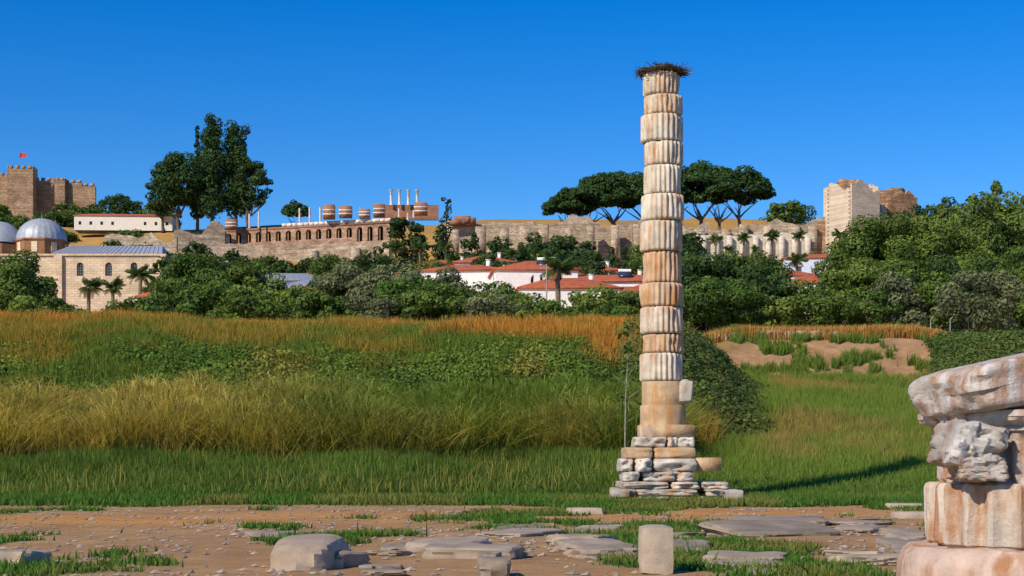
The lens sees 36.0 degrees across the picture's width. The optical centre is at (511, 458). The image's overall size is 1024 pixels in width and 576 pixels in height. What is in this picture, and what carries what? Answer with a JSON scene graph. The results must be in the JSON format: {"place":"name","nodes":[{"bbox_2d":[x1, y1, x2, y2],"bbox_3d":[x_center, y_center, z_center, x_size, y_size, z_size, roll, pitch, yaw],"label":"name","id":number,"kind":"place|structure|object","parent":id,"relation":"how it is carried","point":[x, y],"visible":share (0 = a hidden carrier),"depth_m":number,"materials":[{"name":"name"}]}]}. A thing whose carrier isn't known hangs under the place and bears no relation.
{"place":"outdoors","nodes":[
{"label":"outdoors","id":0,"kind":"place"},
{"bbox_2d":[0,218,942,575],"bbox_3d":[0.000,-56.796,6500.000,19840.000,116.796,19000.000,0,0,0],"label":"terrain","id":1,"kind":"structure","parent":0,"point":[234,558],"depth_m":36.29,"materials":[{"name":"brown soil"}]},
{"bbox_2d":[0,249,58,311],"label":"broadleaf tree","id":2,"kind":"object","parent":1,"relation":"on","point":[19,276],"visible":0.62,"depth_m":148.29,"materials":[{"name":"green plant"}]},
{"bbox_2d":[6,295,71,315],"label":"bush","id":3,"kind":"object","parent":1,"relation":"on","point":[23,303],"visible":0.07,"depth_m":137.86,"materials":[{"name":"green plant"}]},
{"bbox_2d":[0,151,95,220],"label":"castle","id":4,"kind":"structure","parent":1,"relation":"on","point":[26,192],"depth_m":751.59,"materials":[{"name":"brown stone"}]},
{"bbox_2d":[30,211,70,225],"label":"hill tree","id":5,"kind":"object","parent":1,"relation":"on","point":[57,217],"visible":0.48,"depth_m":613.62,"materials":[{"name":"green plant"}]},
{"bbox_2d":[32,296,90,315],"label":"bush","id":6,"kind":"object","parent":1,"relation":"on","point":[61,305],"visible":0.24,"depth_m":133.89,"materials":[{"name":"green plant"}]},
{"bbox_2d":[0,214,174,313],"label":"mosque","id":7,"kind":"structure","parent":1,"relation":"on","point":[47,242],"depth_m":389.20,"materials":[{"name":"stone"}]},
{"bbox_2d":[77,276,103,311],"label":"palm","id":8,"kind":"object","parent":1,"relation":"on","point":[93,284],"visible":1,"depth_m":329.70,"materials":[{"name":"green plant"}]},
{"bbox_2d":[99,276,125,305],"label":"palm","id":9,"kind":"object","parent":1,"relation":"on","point":[115,287],"visible":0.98,"depth_m":329.92,"materials":[{"name":"green plant"}]},
{"bbox_2d":[108,193,132,213],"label":"hill tree","id":10,"kind":"object","parent":1,"relation":"on","point":[112,205],"visible":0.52,"depth_m":685.83,"materials":[{"name":"green plant"}]},
{"bbox_2d":[118,196,143,213],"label":"hill tree","id":11,"kind":"object","parent":1,"relation":"on","point":[135,205],"visible":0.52,"depth_m":686.82,"materials":[{"name":"green plant"}]},
{"bbox_2d":[124,263,154,294],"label":"palm","id":12,"kind":"object","parent":1,"relation":"on","point":[141,274],"visible":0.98,"depth_m":329.78,"materials":[{"name":"green plant"}]},
{"bbox_2d":[102,291,177,315],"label":"bush","id":13,"kind":"object","parent":1,"relation":"on","point":[150,306],"visible":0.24,"depth_m":133.94,"materials":[{"name":"green plant"}]},
{"bbox_2d":[142,256,174,292],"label":"hill tree","id":14,"kind":"object","parent":1,"relation":"on","point":[162,263],"visible":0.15,"depth_m":378.22,"materials":[{"name":"green plant"}]},
{"bbox_2d":[144,176,177,232],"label":"pine tree","id":15,"kind":"object","parent":1,"relation":"on","point":[159,208],"visible":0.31,"depth_m":553.25,"materials":[{"name":"green plant"}]},
{"bbox_2d":[149,278,210,312],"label":"broadleaf tree","id":16,"kind":"object","parent":1,"relation":"on","point":[178,287],"visible":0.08,"depth_m":163.04,"materials":[{"name":"green plant"}]},
{"bbox_2d":[150,151,213,229],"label":"pine tree","id":17,"kind":"object","parent":1,"relation":"on","point":[174,172],"visible":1,"depth_m":539.75,"materials":[{"name":"green plant"}]},
{"bbox_2d":[144,252,240,309],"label":"broadleaf tree","id":18,"kind":"object","parent":1,"relation":"on","point":[196,273],"visible":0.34,"depth_m":169.90,"materials":[{"name":"green plant"}]},
{"bbox_2d":[189,125,204,230],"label":"cypress tree","id":19,"kind":"object","parent":1,"relation":"on","point":[196,216],"visible":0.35,"depth_m":551.45,"materials":[{"name":"green plant"}]},
{"bbox_2d":[181,241,213,259],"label":"bush","id":20,"kind":"object","parent":1,"relation":"on","point":[199,248],"visible":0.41,"depth_m":437.95,"materials":[{"name":"green plant"}]},
{"bbox_2d":[195,112,232,221],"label":"tall pine tree","id":21,"kind":"object","parent":1,"relation":"on","point":[210,198],"visible":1,"depth_m":542.18,"materials":[{"name":"green plant"}]},
{"bbox_2d":[173,277,269,320],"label":"bush","id":22,"kind":"object","parent":1,"relation":"on","point":[199,297],"visible":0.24,"depth_m":146.75,"materials":[{"name":"green plant"}]},
{"bbox_2d":[196,259,272,310],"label":"bush","id":23,"kind":"object","parent":1,"relation":"on","point":[238,273],"visible":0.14,"depth_m":167.62,"materials":[{"name":"green plant"}]},
{"bbox_2d":[222,248,248,267],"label":"bush","id":24,"kind":"object","parent":1,"relation":"on","point":[231,257],"visible":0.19,"depth_m":418.37,"materials":[{"name":"green plant"}]},
{"bbox_2d":[218,119,253,219],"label":"tall pine tree","id":25,"kind":"object","parent":1,"relation":"on","point":[236,149],"visible":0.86,"depth_m":545.00,"materials":[{"name":"green plant"}]},
{"bbox_2d":[203,284,301,321],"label":"bush","id":26,"kind":"object","parent":1,"relation":"on","point":[242,303],"visible":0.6,"depth_m":138.66,"materials":[{"name":"green plant"}]},
{"bbox_2d":[235,155,273,228],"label":"pine tree","id":27,"kind":"object","parent":1,"relation":"on","point":[257,177],"visible":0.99,"depth_m":543.26,"materials":[{"name":"green plant"}]},
{"bbox_2d":[243,272,291,306],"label":"broadleaf tree","id":28,"kind":"object","parent":1,"relation":"on","point":[275,285],"visible":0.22,"depth_m":158.08,"materials":[{"name":"green plant"}]},
{"bbox_2d":[267,258,298,273],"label":"bush","id":29,"kind":"object","parent":1,"relation":"on","point":[281,266],"visible":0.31,"depth_m":358.42,"materials":[{"name":"green plant"}]},
{"bbox_2d":[280,199,308,222],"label":"stone pine tree","id":30,"kind":"object","parent":1,"relation":"on","point":[291,209],"visible":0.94,"depth_m":517.62,"materials":[{"name":"green plant"}]},
{"bbox_2d":[258,284,335,319],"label":"bush","id":31,"kind":"object","parent":1,"relation":"on","point":[294,291],"visible":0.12,"depth_m":150.05,"materials":[{"name":"green plant"}]},
{"bbox_2d":[306,252,349,275],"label":"broadleaf tree","id":32,"kind":"object","parent":1,"relation":"on","point":[323,264],"visible":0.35,"depth_m":297.73,"materials":[{"name":"green plant"}]},
{"bbox_2d":[291,289,365,321],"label":"bush","id":33,"kind":"object","parent":1,"relation":"on","point":[318,303],"visible":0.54,"depth_m":144.98,"materials":[{"name":"green plant"}]},
{"bbox_2d":[313,260,374,315],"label":"broadleaf tree","id":34,"kind":"object","parent":1,"relation":"on","point":[337,283],"visible":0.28,"depth_m":164.53,"materials":[{"name":"green plant"}]},
{"bbox_2d":[0,323,696,434],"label":"bank shrubs","id":35,"kind":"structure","parent":1,"relation":"on","point":[548,354],"depth_m":83.24,"materials":[{"name":"green plant"}]},
{"bbox_2d":[0,439,711,496],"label":"bank grass","id":36,"kind":"structure","parent":1,"relation":"on","point":[219,472],"depth_m":63.36,"materials":[{"name":"green plant"}]},
{"bbox_2d":[0,306,734,448],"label":"dry grass","id":37,"kind":"structure","parent":1,"relation":"on","point":[87,330],"depth_m":88.01,"materials":[{"name":"plant"}]},
{"bbox_2d":[346,249,391,271],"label":"broadleaf tree","id":38,"kind":"object","parent":1,"relation":"on","point":[369,261],"visible":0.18,"depth_m":297.86,"materials":[{"name":"green plant"}]},
{"bbox_2d":[345,294,409,321],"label":"bush","id":39,"kind":"object","parent":1,"relation":"on","point":[379,306],"visible":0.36,"depth_m":136.50,"materials":[{"name":"green plant"}]},
{"bbox_2d":[0,365,757,461],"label":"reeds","id":40,"kind":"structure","parent":1,"relation":"on","point":[312,414],"depth_m":68.32,"materials":[{"name":"green plant"}]},
{"bbox_2d":[337,257,423,315],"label":"bush","id":41,"kind":"object","parent":1,"relation":"on","point":[372,279],"visible":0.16,"depth_m":163.21,"materials":[{"name":"green plant"}]},
{"bbox_2d":[358,274,448,322],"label":"bush","id":42,"kind":"object","parent":1,"relation":"on","point":[398,287],"visible":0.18,"depth_m":149.54,"materials":[{"name":"green plant"}]},
{"bbox_2d":[382,216,430,265],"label":"broadleaf tree","id":43,"kind":"object","parent":1,"relation":"on","point":[397,227],"visible":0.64,"depth_m":398.62,"materials":[{"name":"green plant"}]},
{"bbox_2d":[378,290,451,321],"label":"bush","id":44,"kind":"object","parent":1,"relation":"on","point":[403,300],"visible":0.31,"depth_m":137.89,"materials":[{"name":"green plant"}]},
{"bbox_2d":[378,264,468,297],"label":"broadleaf tree","id":45,"kind":"object","parent":1,"relation":"on","point":[449,278],"visible":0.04,"depth_m":159.03,"materials":[{"name":"green plant"}]},
{"bbox_2d":[401,259,446,269],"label":"bush","id":46,"kind":"object","parent":1,"relation":"on","point":[426,265],"visible":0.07,"depth_m":278.57,"materials":[{"name":"green plant"}]},
{"bbox_2d":[394,282,467,321],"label":"bush","id":47,"kind":"object","parent":1,"relation":"on","point":[455,305],"visible":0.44,"depth_m":136.53,"materials":[{"name":"green plant"}]},
{"bbox_2d":[431,197,455,260],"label":"tree","id":48,"kind":"object","parent":1,"relation":"on","point":[441,233],"visible":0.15,"depth_m":399.40,"materials":[{"name":"green plant"}]},
{"bbox_2d":[73,214,830,315],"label":"town houses","id":49,"kind":"structure","parent":1,"relation":"on","point":[525,277],"depth_m":245.90,"materials":[{"name":"paint"}]},
{"bbox_2d":[0,490,924,575],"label":"grass","id":50,"kind":"structure","parent":1,"relation":"on","point":[794,562],"depth_m":41.46,"materials":[{"name":"green plant"}]},
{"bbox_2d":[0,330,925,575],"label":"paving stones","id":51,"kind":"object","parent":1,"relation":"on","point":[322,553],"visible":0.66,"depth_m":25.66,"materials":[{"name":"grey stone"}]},
{"bbox_2d":[104,190,824,264],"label":"st john basilica ruins","id":52,"kind":"object","parent":1,"relation":"on","point":[216,237],"visible":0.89,"depth_m":479.00,"materials":[{"name":"stone"}]},
{"bbox_2d":[460,232,485,255],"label":"broadleaf tree","id":53,"kind":"object","parent":1,"relation":"on","point":[471,245],"visible":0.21,"depth_m":399.85,"materials":[{"name":"green plant"}]},
{"bbox_2d":[438,286,517,314],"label":"bush","id":54,"kind":"object","parent":1,"relation":"on","point":[468,295],"visible":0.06,"depth_m":149.18,"materials":[{"name":"green plant"}]},
{"bbox_2d":[470,253,512,266],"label":"broadleaf tree","id":55,"kind":"object","parent":1,"relation":"on","point":[494,262],"visible":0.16,"depth_m":277.55,"materials":[{"name":"green plant"}]},
{"bbox_2d":[458,290,530,319],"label":"bush","id":56,"kind":"object","parent":1,"relation":"on","point":[478,306],"visible":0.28,"depth_m":133.40,"materials":[{"name":"green plant"}]},
{"bbox_2d":[484,236,514,260],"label":"hill tree","id":57,"kind":"object","parent":1,"relation":"on","point":[494,247],"visible":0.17,"depth_m":388.07,"materials":[{"name":"green plant"}]},
{"bbox_2d":[485,281,545,303],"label":"broadleaf tree","id":58,"kind":"object","parent":1,"relation":"on","point":[505,287],"visible":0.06,"depth_m":150.75,"materials":[{"name":"green plant"}]},
{"bbox_2d":[501,292,567,318],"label":"bush","id":59,"kind":"object","parent":1,"relation":"on","point":[532,303],"visible":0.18,"depth_m":139.25,"materials":[{"name":"green plant"}]},
{"bbox_2d":[524,232,560,256],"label":"hill tree","id":60,"kind":"object","parent":1,"relation":"on","point":[539,238],"visible":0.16,"depth_m":393.28,"materials":[{"name":"green plant"}]},
{"bbox_2d":[515,299,589,319],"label":"bush","id":61,"kind":"object","parent":1,"relation":"on","point":[549,308],"visible":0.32,"depth_m":128.93,"materials":[{"name":"green plant"}]},
{"bbox_2d":[542,235,574,254],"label":"hill tree","id":62,"kind":"object","parent":1,"relation":"on","point":[557,247],"visible":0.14,"depth_m":400.55,"materials":[{"name":"green plant"}]},
{"bbox_2d":[540,252,577,302],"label":"palm","id":63,"kind":"object","parent":1,"relation":"on","point":[559,268],"visible":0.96,"depth_m":205.06,"materials":[{"name":"green plant"}]},
{"bbox_2d":[541,187,594,221],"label":"stone pine tree","id":64,"kind":"object","parent":1,"relation":"on","point":[578,206],"visible":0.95,"depth_m":500.16,"materials":[{"name":"green plant"}]},
{"bbox_2d":[553,179,622,221],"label":"stone pine tree","id":65,"kind":"object","parent":1,"relation":"on","point":[605,200],"visible":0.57,"depth_m":498.66,"materials":[{"name":"green plant"}]},
{"bbox_2d":[573,256,616,276],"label":"broadleaf tree","id":66,"kind":"object","parent":1,"relation":"on","point":[586,269],"visible":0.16,"depth_m":258.68,"materials":[{"name":"green plant"}]},
{"bbox_2d":[567,284,638,317],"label":"bush","id":67,"kind":"object","parent":1,"relation":"on","point":[588,300],"visible":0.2,"depth_m":148.84,"materials":[{"name":"green plant"}]},
{"bbox_2d":[577,170,640,224],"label":"stone pine tree","id":68,"kind":"object","parent":1,"relation":"on","point":[609,182],"visible":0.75,"depth_m":498.11,"materials":[{"name":"green plant"}]},
{"bbox_2d":[591,303,630,319],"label":"bush","id":69,"kind":"object","parent":1,"relation":"on","point":[620,311],"visible":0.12,"depth_m":126.83,"materials":[{"name":"green plant"}]},
{"bbox_2d":[594,312,644,446],"bbox_3d":[4.230,-1.897,57.565,2.284,7.199,1.515,0,0,-26],"label":"sapling by column","id":70,"kind":"object","parent":1,"relation":"on","point":[625,349],"visible":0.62,"depth_m":57.47,"materials":[{"name":"green plant"}]},
{"bbox_2d":[606,289,640,316],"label":"broadleaf tree","id":71,"kind":"object","parent":1,"relation":"on","point":[624,297],"visible":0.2,"depth_m":156.27,"materials":[{"name":"green plant"}]},
{"bbox_2d":[616,254,642,274],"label":"broadleaf tree","id":72,"kind":"object","parent":1,"relation":"on","point":[637,264],"visible":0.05,"depth_m":257.57,"materials":[{"name":"green plant"}]},
{"bbox_2d":[617,171,643,219],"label":"stone pine tree","id":73,"kind":"object","parent":1,"relation":"on","point":[635,187],"visible":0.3,"depth_m":498.15,"materials":[{"name":"green plant"}]},
{"bbox_2d":[640,182,705,209],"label":"stone pine tree","id":74,"kind":"object","parent":1,"relation":"on","point":[687,193],"visible":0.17,"depth_m":497.78,"materials":[{"name":"green plant"}]},
{"bbox_2d":[609,70,743,499],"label":"stone column","id":75,"kind":"structure","parent":1,"relation":"on","point":[658,456],"depth_m":54.35,"materials":[{"name":"stone"}]},
{"bbox_2d":[631,60,693,79],"bbox_3d":[5.253,-13.506,54.954,2.208,0.569,2.382,0,0,0],"label":"stork nest","id":76,"kind":"object","parent":75,"relation":"on","point":[665,67],"visible":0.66,"depth_m":54.48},
{"bbox_2d":[681,159,741,224],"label":"stone pine tree","id":77,"kind":"object","parent":1,"relation":"on","point":[703,173],"visible":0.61,"depth_m":497.18,"materials":[{"name":"green plant"}]},
{"bbox_2d":[689,185,747,229],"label":"stone pine tree","id":78,"kind":"object","parent":1,"relation":"on","point":[738,196],"visible":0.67,"depth_m":500.18,"materials":[{"name":"green plant"}]},
{"bbox_2d":[681,252,761,333],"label":"broadleaf tree","id":79,"kind":"object","parent":1,"relation":"on","point":[694,269],"visible":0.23,"depth_m":148.25,"materials":[{"name":"green plant"}]},
{"bbox_2d":[681,275,767,330],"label":"broadleaf tree","id":80,"kind":"object","parent":1,"relation":"on","point":[706,299],"visible":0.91,"depth_m":137.64,"materials":[{"name":"green plant"}]},
{"bbox_2d":[699,165,776,227],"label":"stone pine tree","id":81,"kind":"object","parent":1,"relation":"on","point":[756,184],"visible":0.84,"depth_m":498.16,"materials":[{"name":"green plant"}]},
{"bbox_2d":[702,250,796,296],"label":"broadleaf tree","id":82,"kind":"object","parent":1,"relation":"on","point":[775,266],"visible":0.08,"depth_m":152.66,"materials":[{"name":"green plant"}]},
{"bbox_2d":[724,262,798,325],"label":"broadleaf tree","id":83,"kind":"object","parent":1,"relation":"on","point":[756,278],"visible":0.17,"depth_m":147.12,"materials":[{"name":"green plant"}]},
{"bbox_2d":[742,294,806,328],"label":"bush","id":84,"kind":"object","parent":1,"relation":"on","point":[771,312],"visible":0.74,"depth_m":138.45,"materials":[{"name":"green plant"}]},
{"bbox_2d":[764,199,807,224],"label":"hill tree","id":85,"kind":"object","parent":1,"relation":"on","point":[778,211],"visible":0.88,"depth_m":537.26,"materials":[{"name":"green plant"}]},
{"bbox_2d":[785,252,808,270],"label":"palm","id":86,"kind":"object","parent":1,"relation":"on","point":[795,259],"visible":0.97,"depth_m":299.58,"materials":[{"name":"green plant"}]},
{"bbox_2d":[761,278,839,326],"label":"broadleaf tree","id":87,"kind":"object","parent":1,"relation":"on","point":[811,290],"visible":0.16,"depth_m":146.86,"materials":[{"name":"green plant"}]},
{"bbox_2d":[612,313,1023,438],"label":"shrubs","id":88,"kind":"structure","parent":1,"relation":"on","point":[953,346],"depth_m":87.65,"materials":[{"name":"green plant"}]},
{"bbox_2d":[792,291,875,327],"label":"bush","id":89,"kind":"object","parent":1,"relation":"on","point":[817,306],"visible":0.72,"depth_m":137.57,"materials":[{"name":"green plant"}]},
{"bbox_2d":[819,263,880,303],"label":"broadleaf tree","id":90,"kind":"object","parent":1,"relation":"on","point":[853,276],"visible":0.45,"depth_m":160.64,"materials":[{"name":"green plant"}]},
{"bbox_2d":[683,322,1023,496],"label":"grass field","id":91,"kind":"structure","parent":1,"relation":"on","point":[849,431],"depth_m":79.95,"materials":[{"name":"green plant"}]},
{"bbox_2d":[814,178,916,253],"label":"byzantine towers","id":92,"kind":"structure","parent":1,"relation":"on","point":[845,201],"depth_m":475.71,"materials":[{"name":"beige stone"}]},
{"bbox_2d":[829,290,903,326],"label":"bush","id":93,"kind":"object","parent":1,"relation":"on","point":[880,309],"visible":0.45,"depth_m":139.03,"materials":[{"name":"green plant"}]},
{"bbox_2d":[811,210,951,298],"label":"broadleaf tree","id":94,"kind":"object","parent":1,"relation":"on","point":[847,252],"visible":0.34,"depth_m":189.20,"materials":[{"name":"green plant"}]},
{"bbox_2d":[865,270,932,326],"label":"broadleaf tree","id":95,"kind":"object","parent":1,"relation":"on","point":[894,287],"visible":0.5,"depth_m":147.34,"materials":[{"name":"green plant"}]},
{"bbox_2d":[850,257,951,310],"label":"broadleaf tree","id":96,"kind":"object","parent":1,"relation":"on","point":[908,268],"visible":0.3,"depth_m":157.47,"materials":[{"name":"green plant"}]},
{"bbox_2d":[861,215,994,326],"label":"broadleaf tree","id":97,"kind":"object","parent":1,"relation":"on","point":[940,235],"visible":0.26,"depth_m":190.65,"materials":[{"name":"green plant"}]},
{"bbox_2d":[902,280,978,331],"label":"bush","id":98,"kind":"object","parent":1,"relation":"on","point":[927,288],"visible":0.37,"depth_m":147.96,"materials":[{"name":"green plant"}]},
{"bbox_2d":[923,196,969,226],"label":"broadleaf tree","id":99,"kind":"object","parent":1,"relation":"on","point":[945,200],"visible":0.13,"depth_m":299.99,"materials":[{"name":"green plant"}]},
{"bbox_2d":[896,353,1023,575],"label":"column fragments","id":100,"kind":"object","parent":1,"relation":"on","point":[972,415],"depth_m":11.80,"materials":[{"name":"stone"}]},
{"bbox_2d":[929,253,995,327],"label":"broadleaf tree","id":101,"kind":"object","parent":1,"relation":"on","point":[939,264],"visible":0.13,"depth_m":173.52,"materials":[{"name":"green plant"}]},
{"bbox_2d":[930,269,1023,333],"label":"bush","id":102,"kind":"object","parent":1,"relation":"on","point":[991,313],"visible":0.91,"depth_m":138.20,"materials":[{"name":"green plant"}]},
{"bbox_2d":[948,191,1008,259],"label":"broadleaf tree","id":103,"kind":"object","parent":1,"relation":"on","point":[990,240],"visible":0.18,"depth_m":209.14,"materials":[{"name":"green plant"}]},
{"bbox_2d":[959,245,1023,288],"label":"broadleaf tree","id":104,"kind":"object","parent":1,"relation":"on","point":[1007,265],"visible":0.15,"depth_m":178.93,"materials":[{"name":"green plant"}]},
{"bbox_2d":[965,180,1023,322],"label":"broadleaf tree","id":105,"kind":"object","parent":1,"relation":"on","point":[1012,231],"visible":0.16,"depth_m":212.87,"materials":[{"name":"green plant"}]},
{"bbox_2d":[978,273,1023,329],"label":"broadleaf tree","id":106,"kind":"object","parent":1,"relation":"on","point":[1018,313],"visible":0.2,"depth_m":146.97,"materials":[{"name":"green plant"}]},
{"bbox_2d":[0,0,1023,229],"label":"sky","id":107,"kind":"structure","parent":0,"point":[492,108],"materials":[{"name":"blue"}]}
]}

